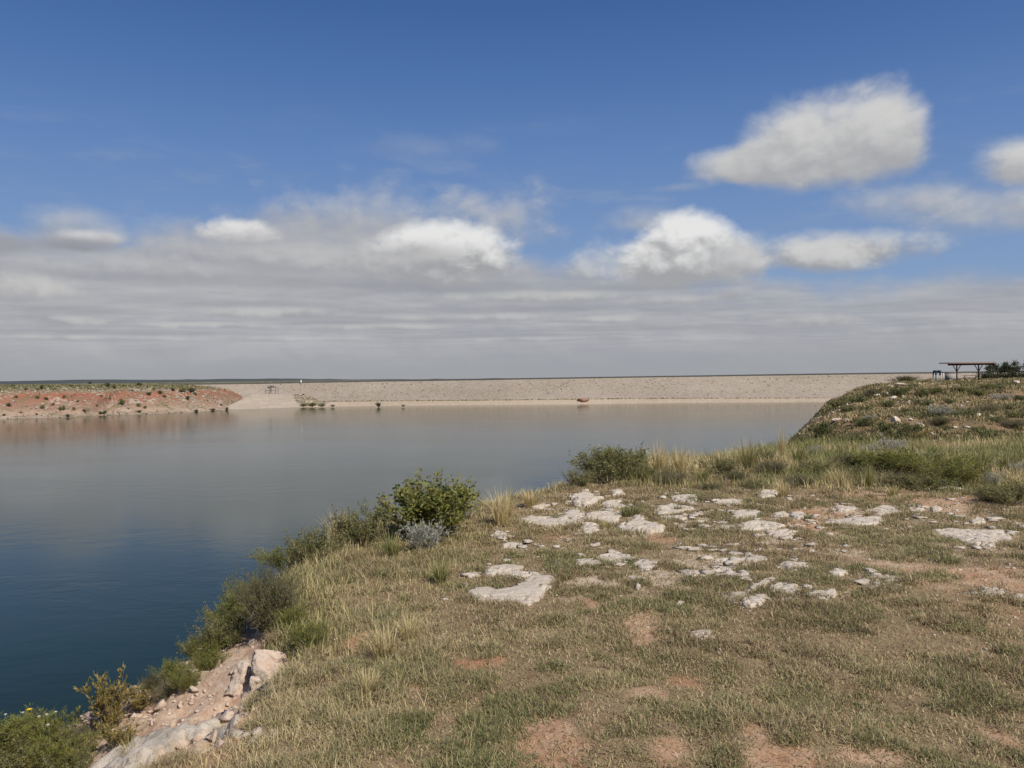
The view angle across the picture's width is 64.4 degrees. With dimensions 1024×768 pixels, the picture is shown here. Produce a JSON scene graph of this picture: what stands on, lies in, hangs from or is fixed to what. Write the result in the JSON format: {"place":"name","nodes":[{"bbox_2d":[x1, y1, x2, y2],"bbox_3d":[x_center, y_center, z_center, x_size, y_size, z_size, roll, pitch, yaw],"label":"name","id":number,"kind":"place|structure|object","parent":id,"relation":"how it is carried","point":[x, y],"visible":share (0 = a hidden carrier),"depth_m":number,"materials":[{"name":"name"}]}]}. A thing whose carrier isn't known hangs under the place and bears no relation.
{"place":"outdoors","nodes":[
{"label":"outdoors","id":0,"kind":"place"},
{"bbox_2d":[0,379,419,418],"bbox_3d":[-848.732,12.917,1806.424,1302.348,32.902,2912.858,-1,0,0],"label":"red mesa","id":1,"kind":"structure","parent":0,"point":[89,406],"depth_m":592.08,"materials":[{"name":"soil"}]},
{"bbox_2d":[0,387,236,418],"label":"bank rocks","id":2,"kind":"object","parent":1,"relation":"on","point":[61,392],"visible":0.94,"depth_m":590.28,"materials":[{"name":"stone"}]},
{"bbox_2d":[0,384,240,418],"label":"bank scrub","id":3,"kind":"object","parent":1,"relation":"on","point":[108,387],"visible":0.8,"depth_m":617.66,"materials":[{"name":"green plant"}]},
{"bbox_2d":[0,378,492,383],"bbox_3d":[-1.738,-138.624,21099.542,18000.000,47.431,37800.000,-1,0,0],"label":"distant hills","id":4,"kind":"structure","parent":0,"point":[112,381],"depth_m":4551.28,"materials":[{"name":"plant"}]},
{"bbox_2d":[227,393,301,409],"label":"gravel pad","id":5,"kind":"object","parent":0,"point":[272,400],"visible":0.73,"depth_m":683.65,"materials":[{"name":"gravel"}]},
{"bbox_2d":[293,394,325,405],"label":"rocky spit","id":6,"kind":"structure","parent":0,"point":[311,401],"depth_m":709.23,"materials":[{"name":"stone"}]},
{"bbox_2d":[0,402,825,726],"bbox_3d":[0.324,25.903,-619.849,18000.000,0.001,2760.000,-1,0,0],"label":"lake water","id":7,"kind":"structure","parent":0,"point":[128,542],"depth_m":173.46,"materials":[{"name":"liquid"}]},
{"bbox_2d":[0,0,1023,380],"label":"sky","id":8,"kind":"structure","parent":0,"point":[190,189],"materials":[{"name":"blue"}]},
{"bbox_2d":[31,380,1023,767],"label":"ground","id":9,"kind":"structure","parent":0,"point":[219,682],"depth_m":5.32,"materials":[{"name":"soil"}]},
{"bbox_2d":[0,704,52,756],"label":"green weed","id":10,"kind":"object","parent":9,"relation":"on","point":[14,726],"visible":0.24,"depth_m":5.86,"materials":[{"name":"green plant"}]},
{"bbox_2d":[0,710,54,763],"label":"green weed","id":11,"kind":"object","parent":9,"relation":"on","point":[2,744],"visible":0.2,"depth_m":5.72,"materials":[{"name":"green plant"}]},
{"bbox_2d":[0,702,84,758],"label":"green weed","id":12,"kind":"object","parent":9,"relation":"on","point":[25,728],"visible":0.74,"depth_m":5.72,"materials":[{"name":"green plant"}]},
{"bbox_2d":[0,727,87,767],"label":"green weed","id":13,"kind":"object","parent":9,"relation":"on","point":[22,750],"visible":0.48,"depth_m":5.51,"materials":[{"name":"green plant"}]},
{"bbox_2d":[11,723,105,767],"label":"green weed","id":14,"kind":"object","parent":9,"relation":"on","point":[56,752],"visible":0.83,"depth_m":5.42,"materials":[{"name":"green plant"}]},
{"bbox_2d":[37,744,100,767],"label":"green weed","id":15,"kind":"object","parent":9,"relation":"on","point":[85,765],"visible":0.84,"depth_m":5.35,"materials":[{"name":"green plant"}]},
{"bbox_2d":[52,718,102,743],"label":"grey weed","id":16,"kind":"object","parent":9,"relation":"on","point":[83,729],"visible":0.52,"depth_m":5.76,"materials":[{"name":"green plant"}]},
{"bbox_2d":[73,662,137,738],"bbox_3d":[-2.895,2.267,5.773,0.319,0.537,0.360,-1,0,28],"label":"golden weed","id":17,"kind":"object","parent":9,"relation":"on","point":[110,713],"visible":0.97,"depth_m":5.77,"materials":[{"name":"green plant"}]},
{"bbox_2d":[93,716,144,748],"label":"golden weed","id":18,"kind":"object","parent":9,"relation":"on","point":[108,736],"visible":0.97,"depth_m":5.39,"materials":[{"name":"yellow plant"}]},
{"bbox_2d":[122,683,157,711],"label":"golden weed","id":19,"kind":"object","parent":9,"relation":"on","point":[141,700],"visible":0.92,"depth_m":5.87,"materials":[{"name":"yellow plant"}]},
{"bbox_2d":[134,671,164,693],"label":"grey weed","id":20,"kind":"object","parent":9,"relation":"on","point":[150,680],"visible":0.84,"depth_m":6.07,"materials":[{"name":"green plant"}]},
{"bbox_2d":[146,677,180,701],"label":"grey weed","id":21,"kind":"object","parent":9,"relation":"on","point":[166,692],"visible":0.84,"depth_m":5.87,"materials":[{"name":"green plant"}]},
{"bbox_2d":[90,713,240,767],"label":"limestone ledge","id":22,"kind":"object","parent":9,"relation":"on","point":[147,747],"visible":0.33,"depth_m":4.94,"materials":[{"name":"stone"}]},
{"bbox_2d":[33,559,298,767],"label":"talus rubble","id":23,"kind":"object","parent":9,"relation":"on","point":[170,711],"visible":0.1,"depth_m":5.68,"materials":[{"name":"stone"}]},
{"bbox_2d":[148,657,191,680],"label":"feathery weed","id":24,"kind":"object","parent":9,"relation":"on","point":[169,668],"visible":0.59,"depth_m":6.08,"materials":[{"name":"green plant"}]},
{"bbox_2d":[162,662,204,692],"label":"feathery weed","id":25,"kind":"object","parent":9,"relation":"on","point":[184,680],"visible":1,"depth_m":5.84,"materials":[{"name":"green plant"}]},
{"bbox_2d":[121,614,262,756],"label":"talus shards","id":26,"kind":"object","parent":9,"relation":"on","point":[180,705],"visible":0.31,"depth_m":5.53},
{"bbox_2d":[130,620,256,754],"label":"talus shards","id":27,"kind":"object","parent":9,"relation":"on","point":[226,715],"visible":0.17,"depth_m":5.02,"materials":[{"name":"stone"}]},
{"bbox_2d":[176,627,223,659],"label":"feathery weed","id":28,"kind":"object","parent":9,"relation":"on","point":[189,645],"visible":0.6,"depth_m":6.26,"materials":[{"name":"green plant"}]},
{"bbox_2d":[129,630,271,749],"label":"talus shards","id":29,"kind":"object","parent":9,"relation":"on","point":[174,722],"visible":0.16,"depth_m":5.41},
{"bbox_2d":[179,636,224,658],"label":"feathery weed","id":30,"kind":"object","parent":9,"relation":"on","point":[208,645],"visible":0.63,"depth_m":6.23,"materials":[{"name":"green plant"}]},
{"bbox_2d":[141,611,274,742],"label":"talus shards","id":31,"kind":"object","parent":9,"relation":"on","point":[161,704],"visible":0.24,"depth_m":5.78,"materials":[{"name":"stone"}]},
{"bbox_2d":[187,645,231,670],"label":"feathery weed","id":32,"kind":"object","parent":9,"relation":"on","point":[201,661],"visible":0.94,"depth_m":6.12,"materials":[{"name":"green plant"}]},
{"bbox_2d":[184,611,247,646],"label":"feathery weed","id":33,"kind":"object","parent":9,"relation":"on","point":[210,628],"visible":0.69,"depth_m":6.31,"materials":[{"name":"green plant"}]},
{"bbox_2d":[194,594,248,624],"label":"feathery weed","id":34,"kind":"object","parent":9,"relation":"on","point":[220,615],"visible":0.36,"depth_m":6.74,"materials":[{"name":"green plant"}]},
{"bbox_2d":[202,619,243,645],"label":"feathery weed","id":35,"kind":"object","parent":9,"relation":"on","point":[231,629],"visible":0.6,"depth_m":6.36,"materials":[{"name":"green plant"}]},
{"bbox_2d":[209,620,249,649],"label":"twiggy bush","id":36,"kind":"object","parent":9,"relation":"on","point":[233,640],"visible":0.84,"depth_m":6.31,"materials":[{"name":"green plant"}]},
{"bbox_2d":[223,600,251,624],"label":"feathery weed","id":37,"kind":"object","parent":9,"relation":"on","point":[239,609],"visible":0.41,"depth_m":6.64,"materials":[{"name":"green plant"}]},
{"bbox_2d":[227,657,251,698],"bbox_3d":[-1.863,2.101,5.754,0.271,0.320,0.334,-1,0,-11],"label":"boulder","id":38,"kind":"object","parent":9,"relation":"on","point":[240,678],"visible":0.55,"depth_m":5.64,"materials":[{"name":"stone"}]},
{"bbox_2d":[221,571,269,612],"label":"feathery weed","id":39,"kind":"object","parent":9,"relation":"on","point":[231,594],"visible":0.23,"depth_m":6.85,"materials":[{"name":"green plant"}]},
{"bbox_2d":[217,549,317,640],"bbox_3d":[-1.877,1.677,6.245,0.694,0.736,0.771,-1,0,-28],"label":"twiggy bush","id":40,"kind":"object","parent":9,"relation":"on","point":[262,608],"visible":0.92,"depth_m":6.20,"materials":[{"name":"green plant"}]},
{"bbox_2d":[247,649,288,693],"bbox_3d":[-1.591,2.081,5.543,0.473,0.537,0.384,-1,0,-15],"label":"boulder","id":41,"kind":"object","parent":9,"relation":"on","point":[262,661],"visible":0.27,"depth_m":5.47,"materials":[{"name":"stone"}]},
{"bbox_2d":[245,538,310,572],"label":"green shrub","id":42,"kind":"object","parent":9,"relation":"on","point":[277,552],"visible":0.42,"depth_m":8.80,"materials":[{"name":"green plant"}]},
{"bbox_2d":[271,603,311,628],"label":"green shrub","id":43,"kind":"object","parent":9,"relation":"on","point":[298,613],"visible":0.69,"depth_m":6.01,"materials":[{"name":"green plant"}]},
{"bbox_2d":[78,484,531,767],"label":"dry stalks","id":44,"kind":"object","parent":9,"relation":"on","point":[399,582],"visible":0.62,"depth_m":4.54,"materials":[{"name":"plant"}]},
{"bbox_2d":[284,617,333,650],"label":"green shrub","id":45,"kind":"object","parent":9,"relation":"on","point":[301,638],"visible":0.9,"depth_m":5.53,"materials":[{"name":"green plant"}]},
{"bbox_2d":[281,521,353,561],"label":"green shrub","id":46,"kind":"object","parent":9,"relation":"on","point":[305,548],"visible":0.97,"depth_m":8.52,"materials":[{"name":"green plant"}]},
{"bbox_2d":[325,497,399,545],"bbox_3d":[-1.706,1.587,9.194,0.827,0.568,0.803,-1,0,17],"label":"olive shrub","id":47,"kind":"object","parent":9,"relation":"on","point":[354,530],"visible":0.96,"depth_m":9.08,"materials":[{"name":"green plant"}]},
{"bbox_2d":[349,663,390,692],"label":"straw tuft","id":48,"kind":"object","parent":9,"relation":"on","point":[366,683],"visible":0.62,"depth_m":4.46,"materials":[{"name":"plant"}]},
{"bbox_2d":[347,616,420,659],"bbox_3d":[-0.812,1.619,5.192,0.475,0.292,0.488,-1,0,9],"label":"straw tuft","id":49,"kind":"object","parent":9,"relation":"on","point":[376,648],"visible":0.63,"depth_m":5.17,"materials":[{"name":"plant"}]},
{"bbox_2d":[373,529,405,558],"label":"green tuft","id":50,"kind":"object","parent":9,"relation":"on","point":[392,548],"visible":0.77,"depth_m":8.31,"materials":[{"name":"plant"}]},
{"bbox_2d":[388,607,430,641],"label":"straw tuft","id":51,"kind":"object","parent":9,"relation":"on","point":[408,631],"visible":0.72,"depth_m":5.52,"materials":[{"name":"plant"}]},
{"bbox_2d":[393,512,451,550],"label":"sagebrush","id":52,"kind":"object","parent":9,"relation":"on","point":[422,534],"visible":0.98,"depth_m":8.62,"materials":[{"name":"plant"}]},
{"bbox_2d":[372,467,483,536],"bbox_3d":[-0.943,1.401,9.577,1.470,0.824,1.448,-1,0,19],"label":"leafy bush","id":53,"kind":"object","parent":9,"relation":"on","point":[448,505],"visible":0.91,"depth_m":9.27,"materials":[{"name":"green plant"}]},
{"bbox_2d":[425,554,456,583],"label":"green tuft","id":54,"kind":"object","parent":9,"relation":"on","point":[441,570],"visible":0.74,"depth_m":7.28,"materials":[{"name":"plant"}]},
{"bbox_2d":[480,484,525,526],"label":"straw tuft","id":55,"kind":"object","parent":9,"relation":"on","point":[502,517],"visible":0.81,"depth_m":10.23,"materials":[{"name":"plant"}]},
{"bbox_2d":[468,564,555,605],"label":"limestone slab","id":56,"kind":"structure","parent":9,"relation":"on","point":[530,589],"depth_m":6.96,"materials":[{"name":"stone"}]},
{"bbox_2d":[510,485,544,507],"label":"straw tuft","id":57,"kind":"object","parent":9,"relation":"on","point":[529,501],"visible":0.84,"depth_m":11.74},
{"bbox_2d":[520,515,574,526],"bbox_3d":[0.447,1.803,10.606,1.012,0.110,1.215,-1,0,0],"label":"limestone rock","id":58,"kind":"object","parent":9,"relation":"on","point":[542,520],"visible":0.37,"depth_m":10.54,"materials":[{"name":"stone"}]},
{"bbox_2d":[560,468,596,486],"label":"dark shrub","id":59,"kind":"object","parent":9,"relation":"on","point":[582,480],"visible":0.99,"depth_m":13.78,"materials":[{"name":"green plant"}]},
{"bbox_2d":[569,492,603,507],"bbox_3d":[1.117,1.755,12.250,0.721,0.162,1.332,-1,0,0],"label":"limestone rock","id":60,"kind":"object","parent":9,"relation":"on","point":[580,498],"visible":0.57,"depth_m":12.12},
{"bbox_2d":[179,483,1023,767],"bbox_3d":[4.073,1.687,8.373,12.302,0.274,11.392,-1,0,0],"label":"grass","id":61,"kind":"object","parent":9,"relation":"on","point":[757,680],"depth_m":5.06,"materials":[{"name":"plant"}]},
{"bbox_2d":[585,511,621,522],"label":"limestone rock","id":62,"kind":"object","parent":9,"relation":"on","point":[609,515],"visible":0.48,"depth_m":10.81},
{"bbox_2d":[566,443,652,481],"bbox_3d":[1.611,1.420,14.730,1.562,0.719,1.716,-1,0,-40],"label":"round bush","id":63,"kind":"object","parent":9,"relation":"on","point":[610,470],"visible":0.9,"depth_m":14.51,"materials":[{"name":"green plant"}]},
{"bbox_2d":[597,552,630,562],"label":"limestone rock","id":64,"kind":"object","parent":9,"relation":"on","point":[614,555],"visible":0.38,"depth_m":8.11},
{"bbox_2d":[229,468,1023,744],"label":"limestone flakes","id":65,"kind":"object","parent":9,"relation":"on","point":[255,731],"visible":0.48,"depth_m":8.61,"materials":[{"name":"stone"}]},
{"bbox_2d":[616,500,640,516],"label":"green tuft","id":66,"kind":"object","parent":9,"relation":"on","point":[626,512],"visible":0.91,"depth_m":10.92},
{"bbox_2d":[257,431,1023,681],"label":"tall grass","id":67,"kind":"structure","parent":9,"relation":"on","point":[994,445],"depth_m":14.57,"materials":[{"name":"plant"}]},
{"bbox_2d":[617,520,665,534],"bbox_3d":[1.567,1.760,9.884,0.754,0.156,0.869,-1,0,0],"label":"limestone rock","id":68,"kind":"object","parent":9,"relation":"on","point":[649,527],"visible":0.58,"depth_m":9.73,"materials":[{"name":"stone"}]},
{"bbox_2d":[624,459,672,481],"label":"bank shrub","id":69,"kind":"object","parent":9,"relation":"on","point":[645,472],"visible":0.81,"depth_m":14.44,"materials":[{"name":"green plant"}]},
{"bbox_2d":[647,437,673,474],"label":"straw tuft","id":70,"kind":"object","parent":9,"relation":"on","point":[659,460],"visible":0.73,"depth_m":15.43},
{"bbox_2d":[650,467,695,484],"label":"bank shrub","id":71,"kind":"object","parent":9,"relation":"on","point":[668,475],"visible":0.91,"depth_m":14.12,"materials":[{"name":"green plant"}]},
{"bbox_2d":[656,503,693,513],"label":"limestone rock","id":72,"kind":"object","parent":9,"relation":"on","point":[668,508],"visible":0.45,"depth_m":11.21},
{"bbox_2d":[666,445,694,473],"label":"straw tuft","id":73,"kind":"object","parent":9,"relation":"on","point":[680,464],"visible":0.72,"depth_m":15.62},
{"bbox_2d":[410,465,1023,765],"bbox_3d":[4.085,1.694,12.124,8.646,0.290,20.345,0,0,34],"label":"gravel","id":74,"kind":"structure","parent":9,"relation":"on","point":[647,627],"depth_m":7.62,"materials":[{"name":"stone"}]},
{"bbox_2d":[692,454,743,473],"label":"bank shrub","id":75,"kind":"object","parent":9,"relation":"on","point":[723,465],"visible":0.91,"depth_m":15.17,"materials":[{"name":"green plant"}]},
{"bbox_2d":[708,555,769,562],"bbox_3d":[2.251,1.742,7.963,0.813,0.083,0.466,-1,0,0],"label":"limestone rock","id":76,"kind":"object","parent":9,"relation":"on","point":[752,557],"visible":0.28,"depth_m":7.94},
{"bbox_2d":[731,436,763,469],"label":"green tuft","id":77,"kind":"object","parent":9,"relation":"on","point":[747,456],"visible":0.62,"depth_m":15.92,"materials":[{"name":"plant"}]},
{"bbox_2d":[740,595,765,607],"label":"limestone rock","id":78,"kind":"object","parent":9,"relation":"on","point":[752,601],"visible":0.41,"depth_m":6.35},
{"bbox_2d":[735,479,772,489],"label":"bank shrub","id":79,"kind":"object","parent":9,"relation":"on","point":[752,486],"visible":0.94,"depth_m":13.42,"materials":[{"name":"green plant"}]},
{"bbox_2d":[740,519,784,531],"bbox_3d":[2.979,1.738,9.888,0.759,0.099,0.843,-1,0,0],"label":"limestone rock","id":80,"kind":"object","parent":9,"relation":"on","point":[754,524],"visible":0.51,"depth_m":9.77,"materials":[{"name":"stone"}]},
{"bbox_2d":[747,457,791,474],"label":"bank shrub","id":81,"kind":"object","parent":9,"relation":"on","point":[774,463],"visible":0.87,"depth_m":15.08,"materials":[{"name":"green plant"}]},
{"bbox_2d":[765,528,796,538],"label":"limestone rock","id":82,"kind":"object","parent":9,"relation":"on","point":[778,533],"visible":0.34,"depth_m":9.29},
{"bbox_2d":[770,582,801,594],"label":"limestone rock","id":83,"kind":"object","parent":9,"relation":"on","point":[790,587],"visible":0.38,"depth_m":6.66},
{"bbox_2d":[775,473,823,487],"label":"bank shrub","id":84,"kind":"object","parent":9,"relation":"on","point":[801,477],"visible":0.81,"depth_m":13.72,"materials":[{"name":"green plant"}]},
{"bbox_2d":[785,440,818,462],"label":"green tuft","id":85,"kind":"object","parent":9,"relation":"on","point":[799,451],"visible":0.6,"depth_m":16.64,"materials":[{"name":"plant"}]},
{"bbox_2d":[793,458,834,475],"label":"bank shrub","id":86,"kind":"object","parent":9,"relation":"on","point":[817,464],"visible":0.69,"depth_m":15.04,"materials":[{"name":"green plant"}]},
{"bbox_2d":[803,419,837,435],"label":"scrub bush","id":87,"kind":"object","parent":9,"relation":"on","point":[821,430],"visible":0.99,"depth_m":50.71,"materials":[{"name":"green plant"}]},
{"bbox_2d":[823,451,867,468],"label":"bank shrub","id":88,"kind":"object","parent":9,"relation":"on","point":[837,457],"visible":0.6,"depth_m":16.19,"materials":[{"name":"green plant"}]},
{"bbox_2d":[825,515,881,525],"bbox_3d":[4.292,1.742,10.205,1.134,0.134,1.009,-1,0,0],"label":"limestone rock","id":89,"kind":"object","parent":9,"relation":"on","point":[869,520],"visible":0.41,"depth_m":10.12,"materials":[{"name":"stone"}]},
{"bbox_2d":[836,461,878,480],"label":"dark shrub","id":90,"kind":"object","parent":9,"relation":"on","point":[855,469],"visible":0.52,"depth_m":14.52,"materials":[{"name":"green plant"}]},
{"bbox_2d":[846,449,920,470],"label":"green bush","id":91,"kind":"object","parent":9,"relation":"on","point":[869,459],"visible":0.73,"depth_m":15.65,"materials":[{"name":"green plant"}]},
{"bbox_2d":[876,433,908,451],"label":"sagebrush","id":92,"kind":"object","parent":9,"relation":"on","point":[893,447],"visible":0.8,"depth_m":20.14,"materials":[{"name":"plant"}]},
{"bbox_2d":[781,376,1023,447],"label":"knoll scrub","id":93,"kind":"object","parent":9,"relation":"on","point":[957,395],"visible":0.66,"depth_m":63.48,"materials":[{"name":"green plant"}]},
{"bbox_2d":[882,469,962,491],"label":"dark shrub","id":94,"kind":"object","parent":9,"relation":"on","point":[928,480],"visible":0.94,"depth_m":13.44,"materials":[{"name":"green plant"}]},
{"bbox_2d":[862,444,983,474],"bbox_3d":[7.672,1.439,15.261,1.722,0.578,1.637,-1,0,-5],"label":"green bush","id":95,"kind":"object","parent":9,"relation":"on","point":[902,457],"visible":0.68,"depth_m":15.08,"materials":[{"name":"green plant"}]},
{"bbox_2d":[924,415,959,425],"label":"scrub bush","id":96,"kind":"object","parent":9,"relation":"on","point":[937,421],"visible":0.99,"depth_m":49.68,"materials":[{"name":"green plant"}]},
{"bbox_2d":[928,551,969,564],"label":"green tuft","id":97,"kind":"object","parent":9,"relation":"on","point":[947,558],"visible":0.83,"depth_m":7.77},
{"bbox_2d":[909,451,1003,484],"bbox_3d":[7.541,1.466,13.928,1.518,0.610,1.452,0,1,44],"label":"green bush","id":98,"kind":"object","parent":9,"relation":"on","point":[948,468],"visible":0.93,"depth_m":13.80,"materials":[{"name":"green plant"}]},
{"bbox_2d":[939,362,996,378],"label":"picnic shelter","id":99,"kind":"object","parent":9,"relation":"on","point":[969,363],"visible":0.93,"depth_m":127.18,"materials":[{"name":"brown metal"}]},
{"bbox_2d":[932,528,1011,547],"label":"limestone slab","id":100,"kind":"structure","parent":9,"relation":"on","point":[986,536],"depth_m":9.07,"materials":[{"name":"stone"}]},
{"bbox_2d":[949,444,1012,469],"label":"green tuft","id":101,"kind":"object","parent":9,"relation":"on","point":[982,457],"visible":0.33,"depth_m":15.49,"materials":[{"name":"plant"}]},
{"bbox_2d":[962,428,1006,440],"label":"scrub bush","id":102,"kind":"object","parent":9,"relation":"on","point":[989,432],"visible":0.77,"depth_m":24.07,"materials":[{"name":"green plant"}]},
{"bbox_2d":[972,476,1023,505],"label":"grey shrub","id":103,"kind":"object","parent":9,"relation":"on","point":[997,497],"visible":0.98,"depth_m":11.36,"materials":[{"name":"green plant"}]},
{"bbox_2d":[991,447,1023,470],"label":"green tuft","id":104,"kind":"object","parent":9,"relation":"on","point":[1003,461],"visible":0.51,"depth_m":15.72,"materials":[{"name":"plant"}]},
{"bbox_2d":[131,446,1023,767],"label":"turf grass","id":105,"kind":"structure","parent":0,"point":[739,704],"depth_m":5.33,"materials":[{"name":"plant"}]},
{"bbox_3d":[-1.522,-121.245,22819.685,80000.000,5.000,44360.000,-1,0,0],"label":"far plain","id":106,"kind":"structure","parent":0,"visible":0},
{"bbox_2d":[148,371,1021,406],"bbox_3d":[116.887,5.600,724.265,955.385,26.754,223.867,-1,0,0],"label":"earth dam","id":107,"kind":"structure","parent":106,"relation":"on","point":[741,387],"depth_m":722.49,"materials":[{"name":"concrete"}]},
{"bbox_2d":[327,397,818,401],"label":"shoreline","id":108,"kind":"structure","parent":107,"relation":"on","point":[554,399],"depth_m":698.67,"materials":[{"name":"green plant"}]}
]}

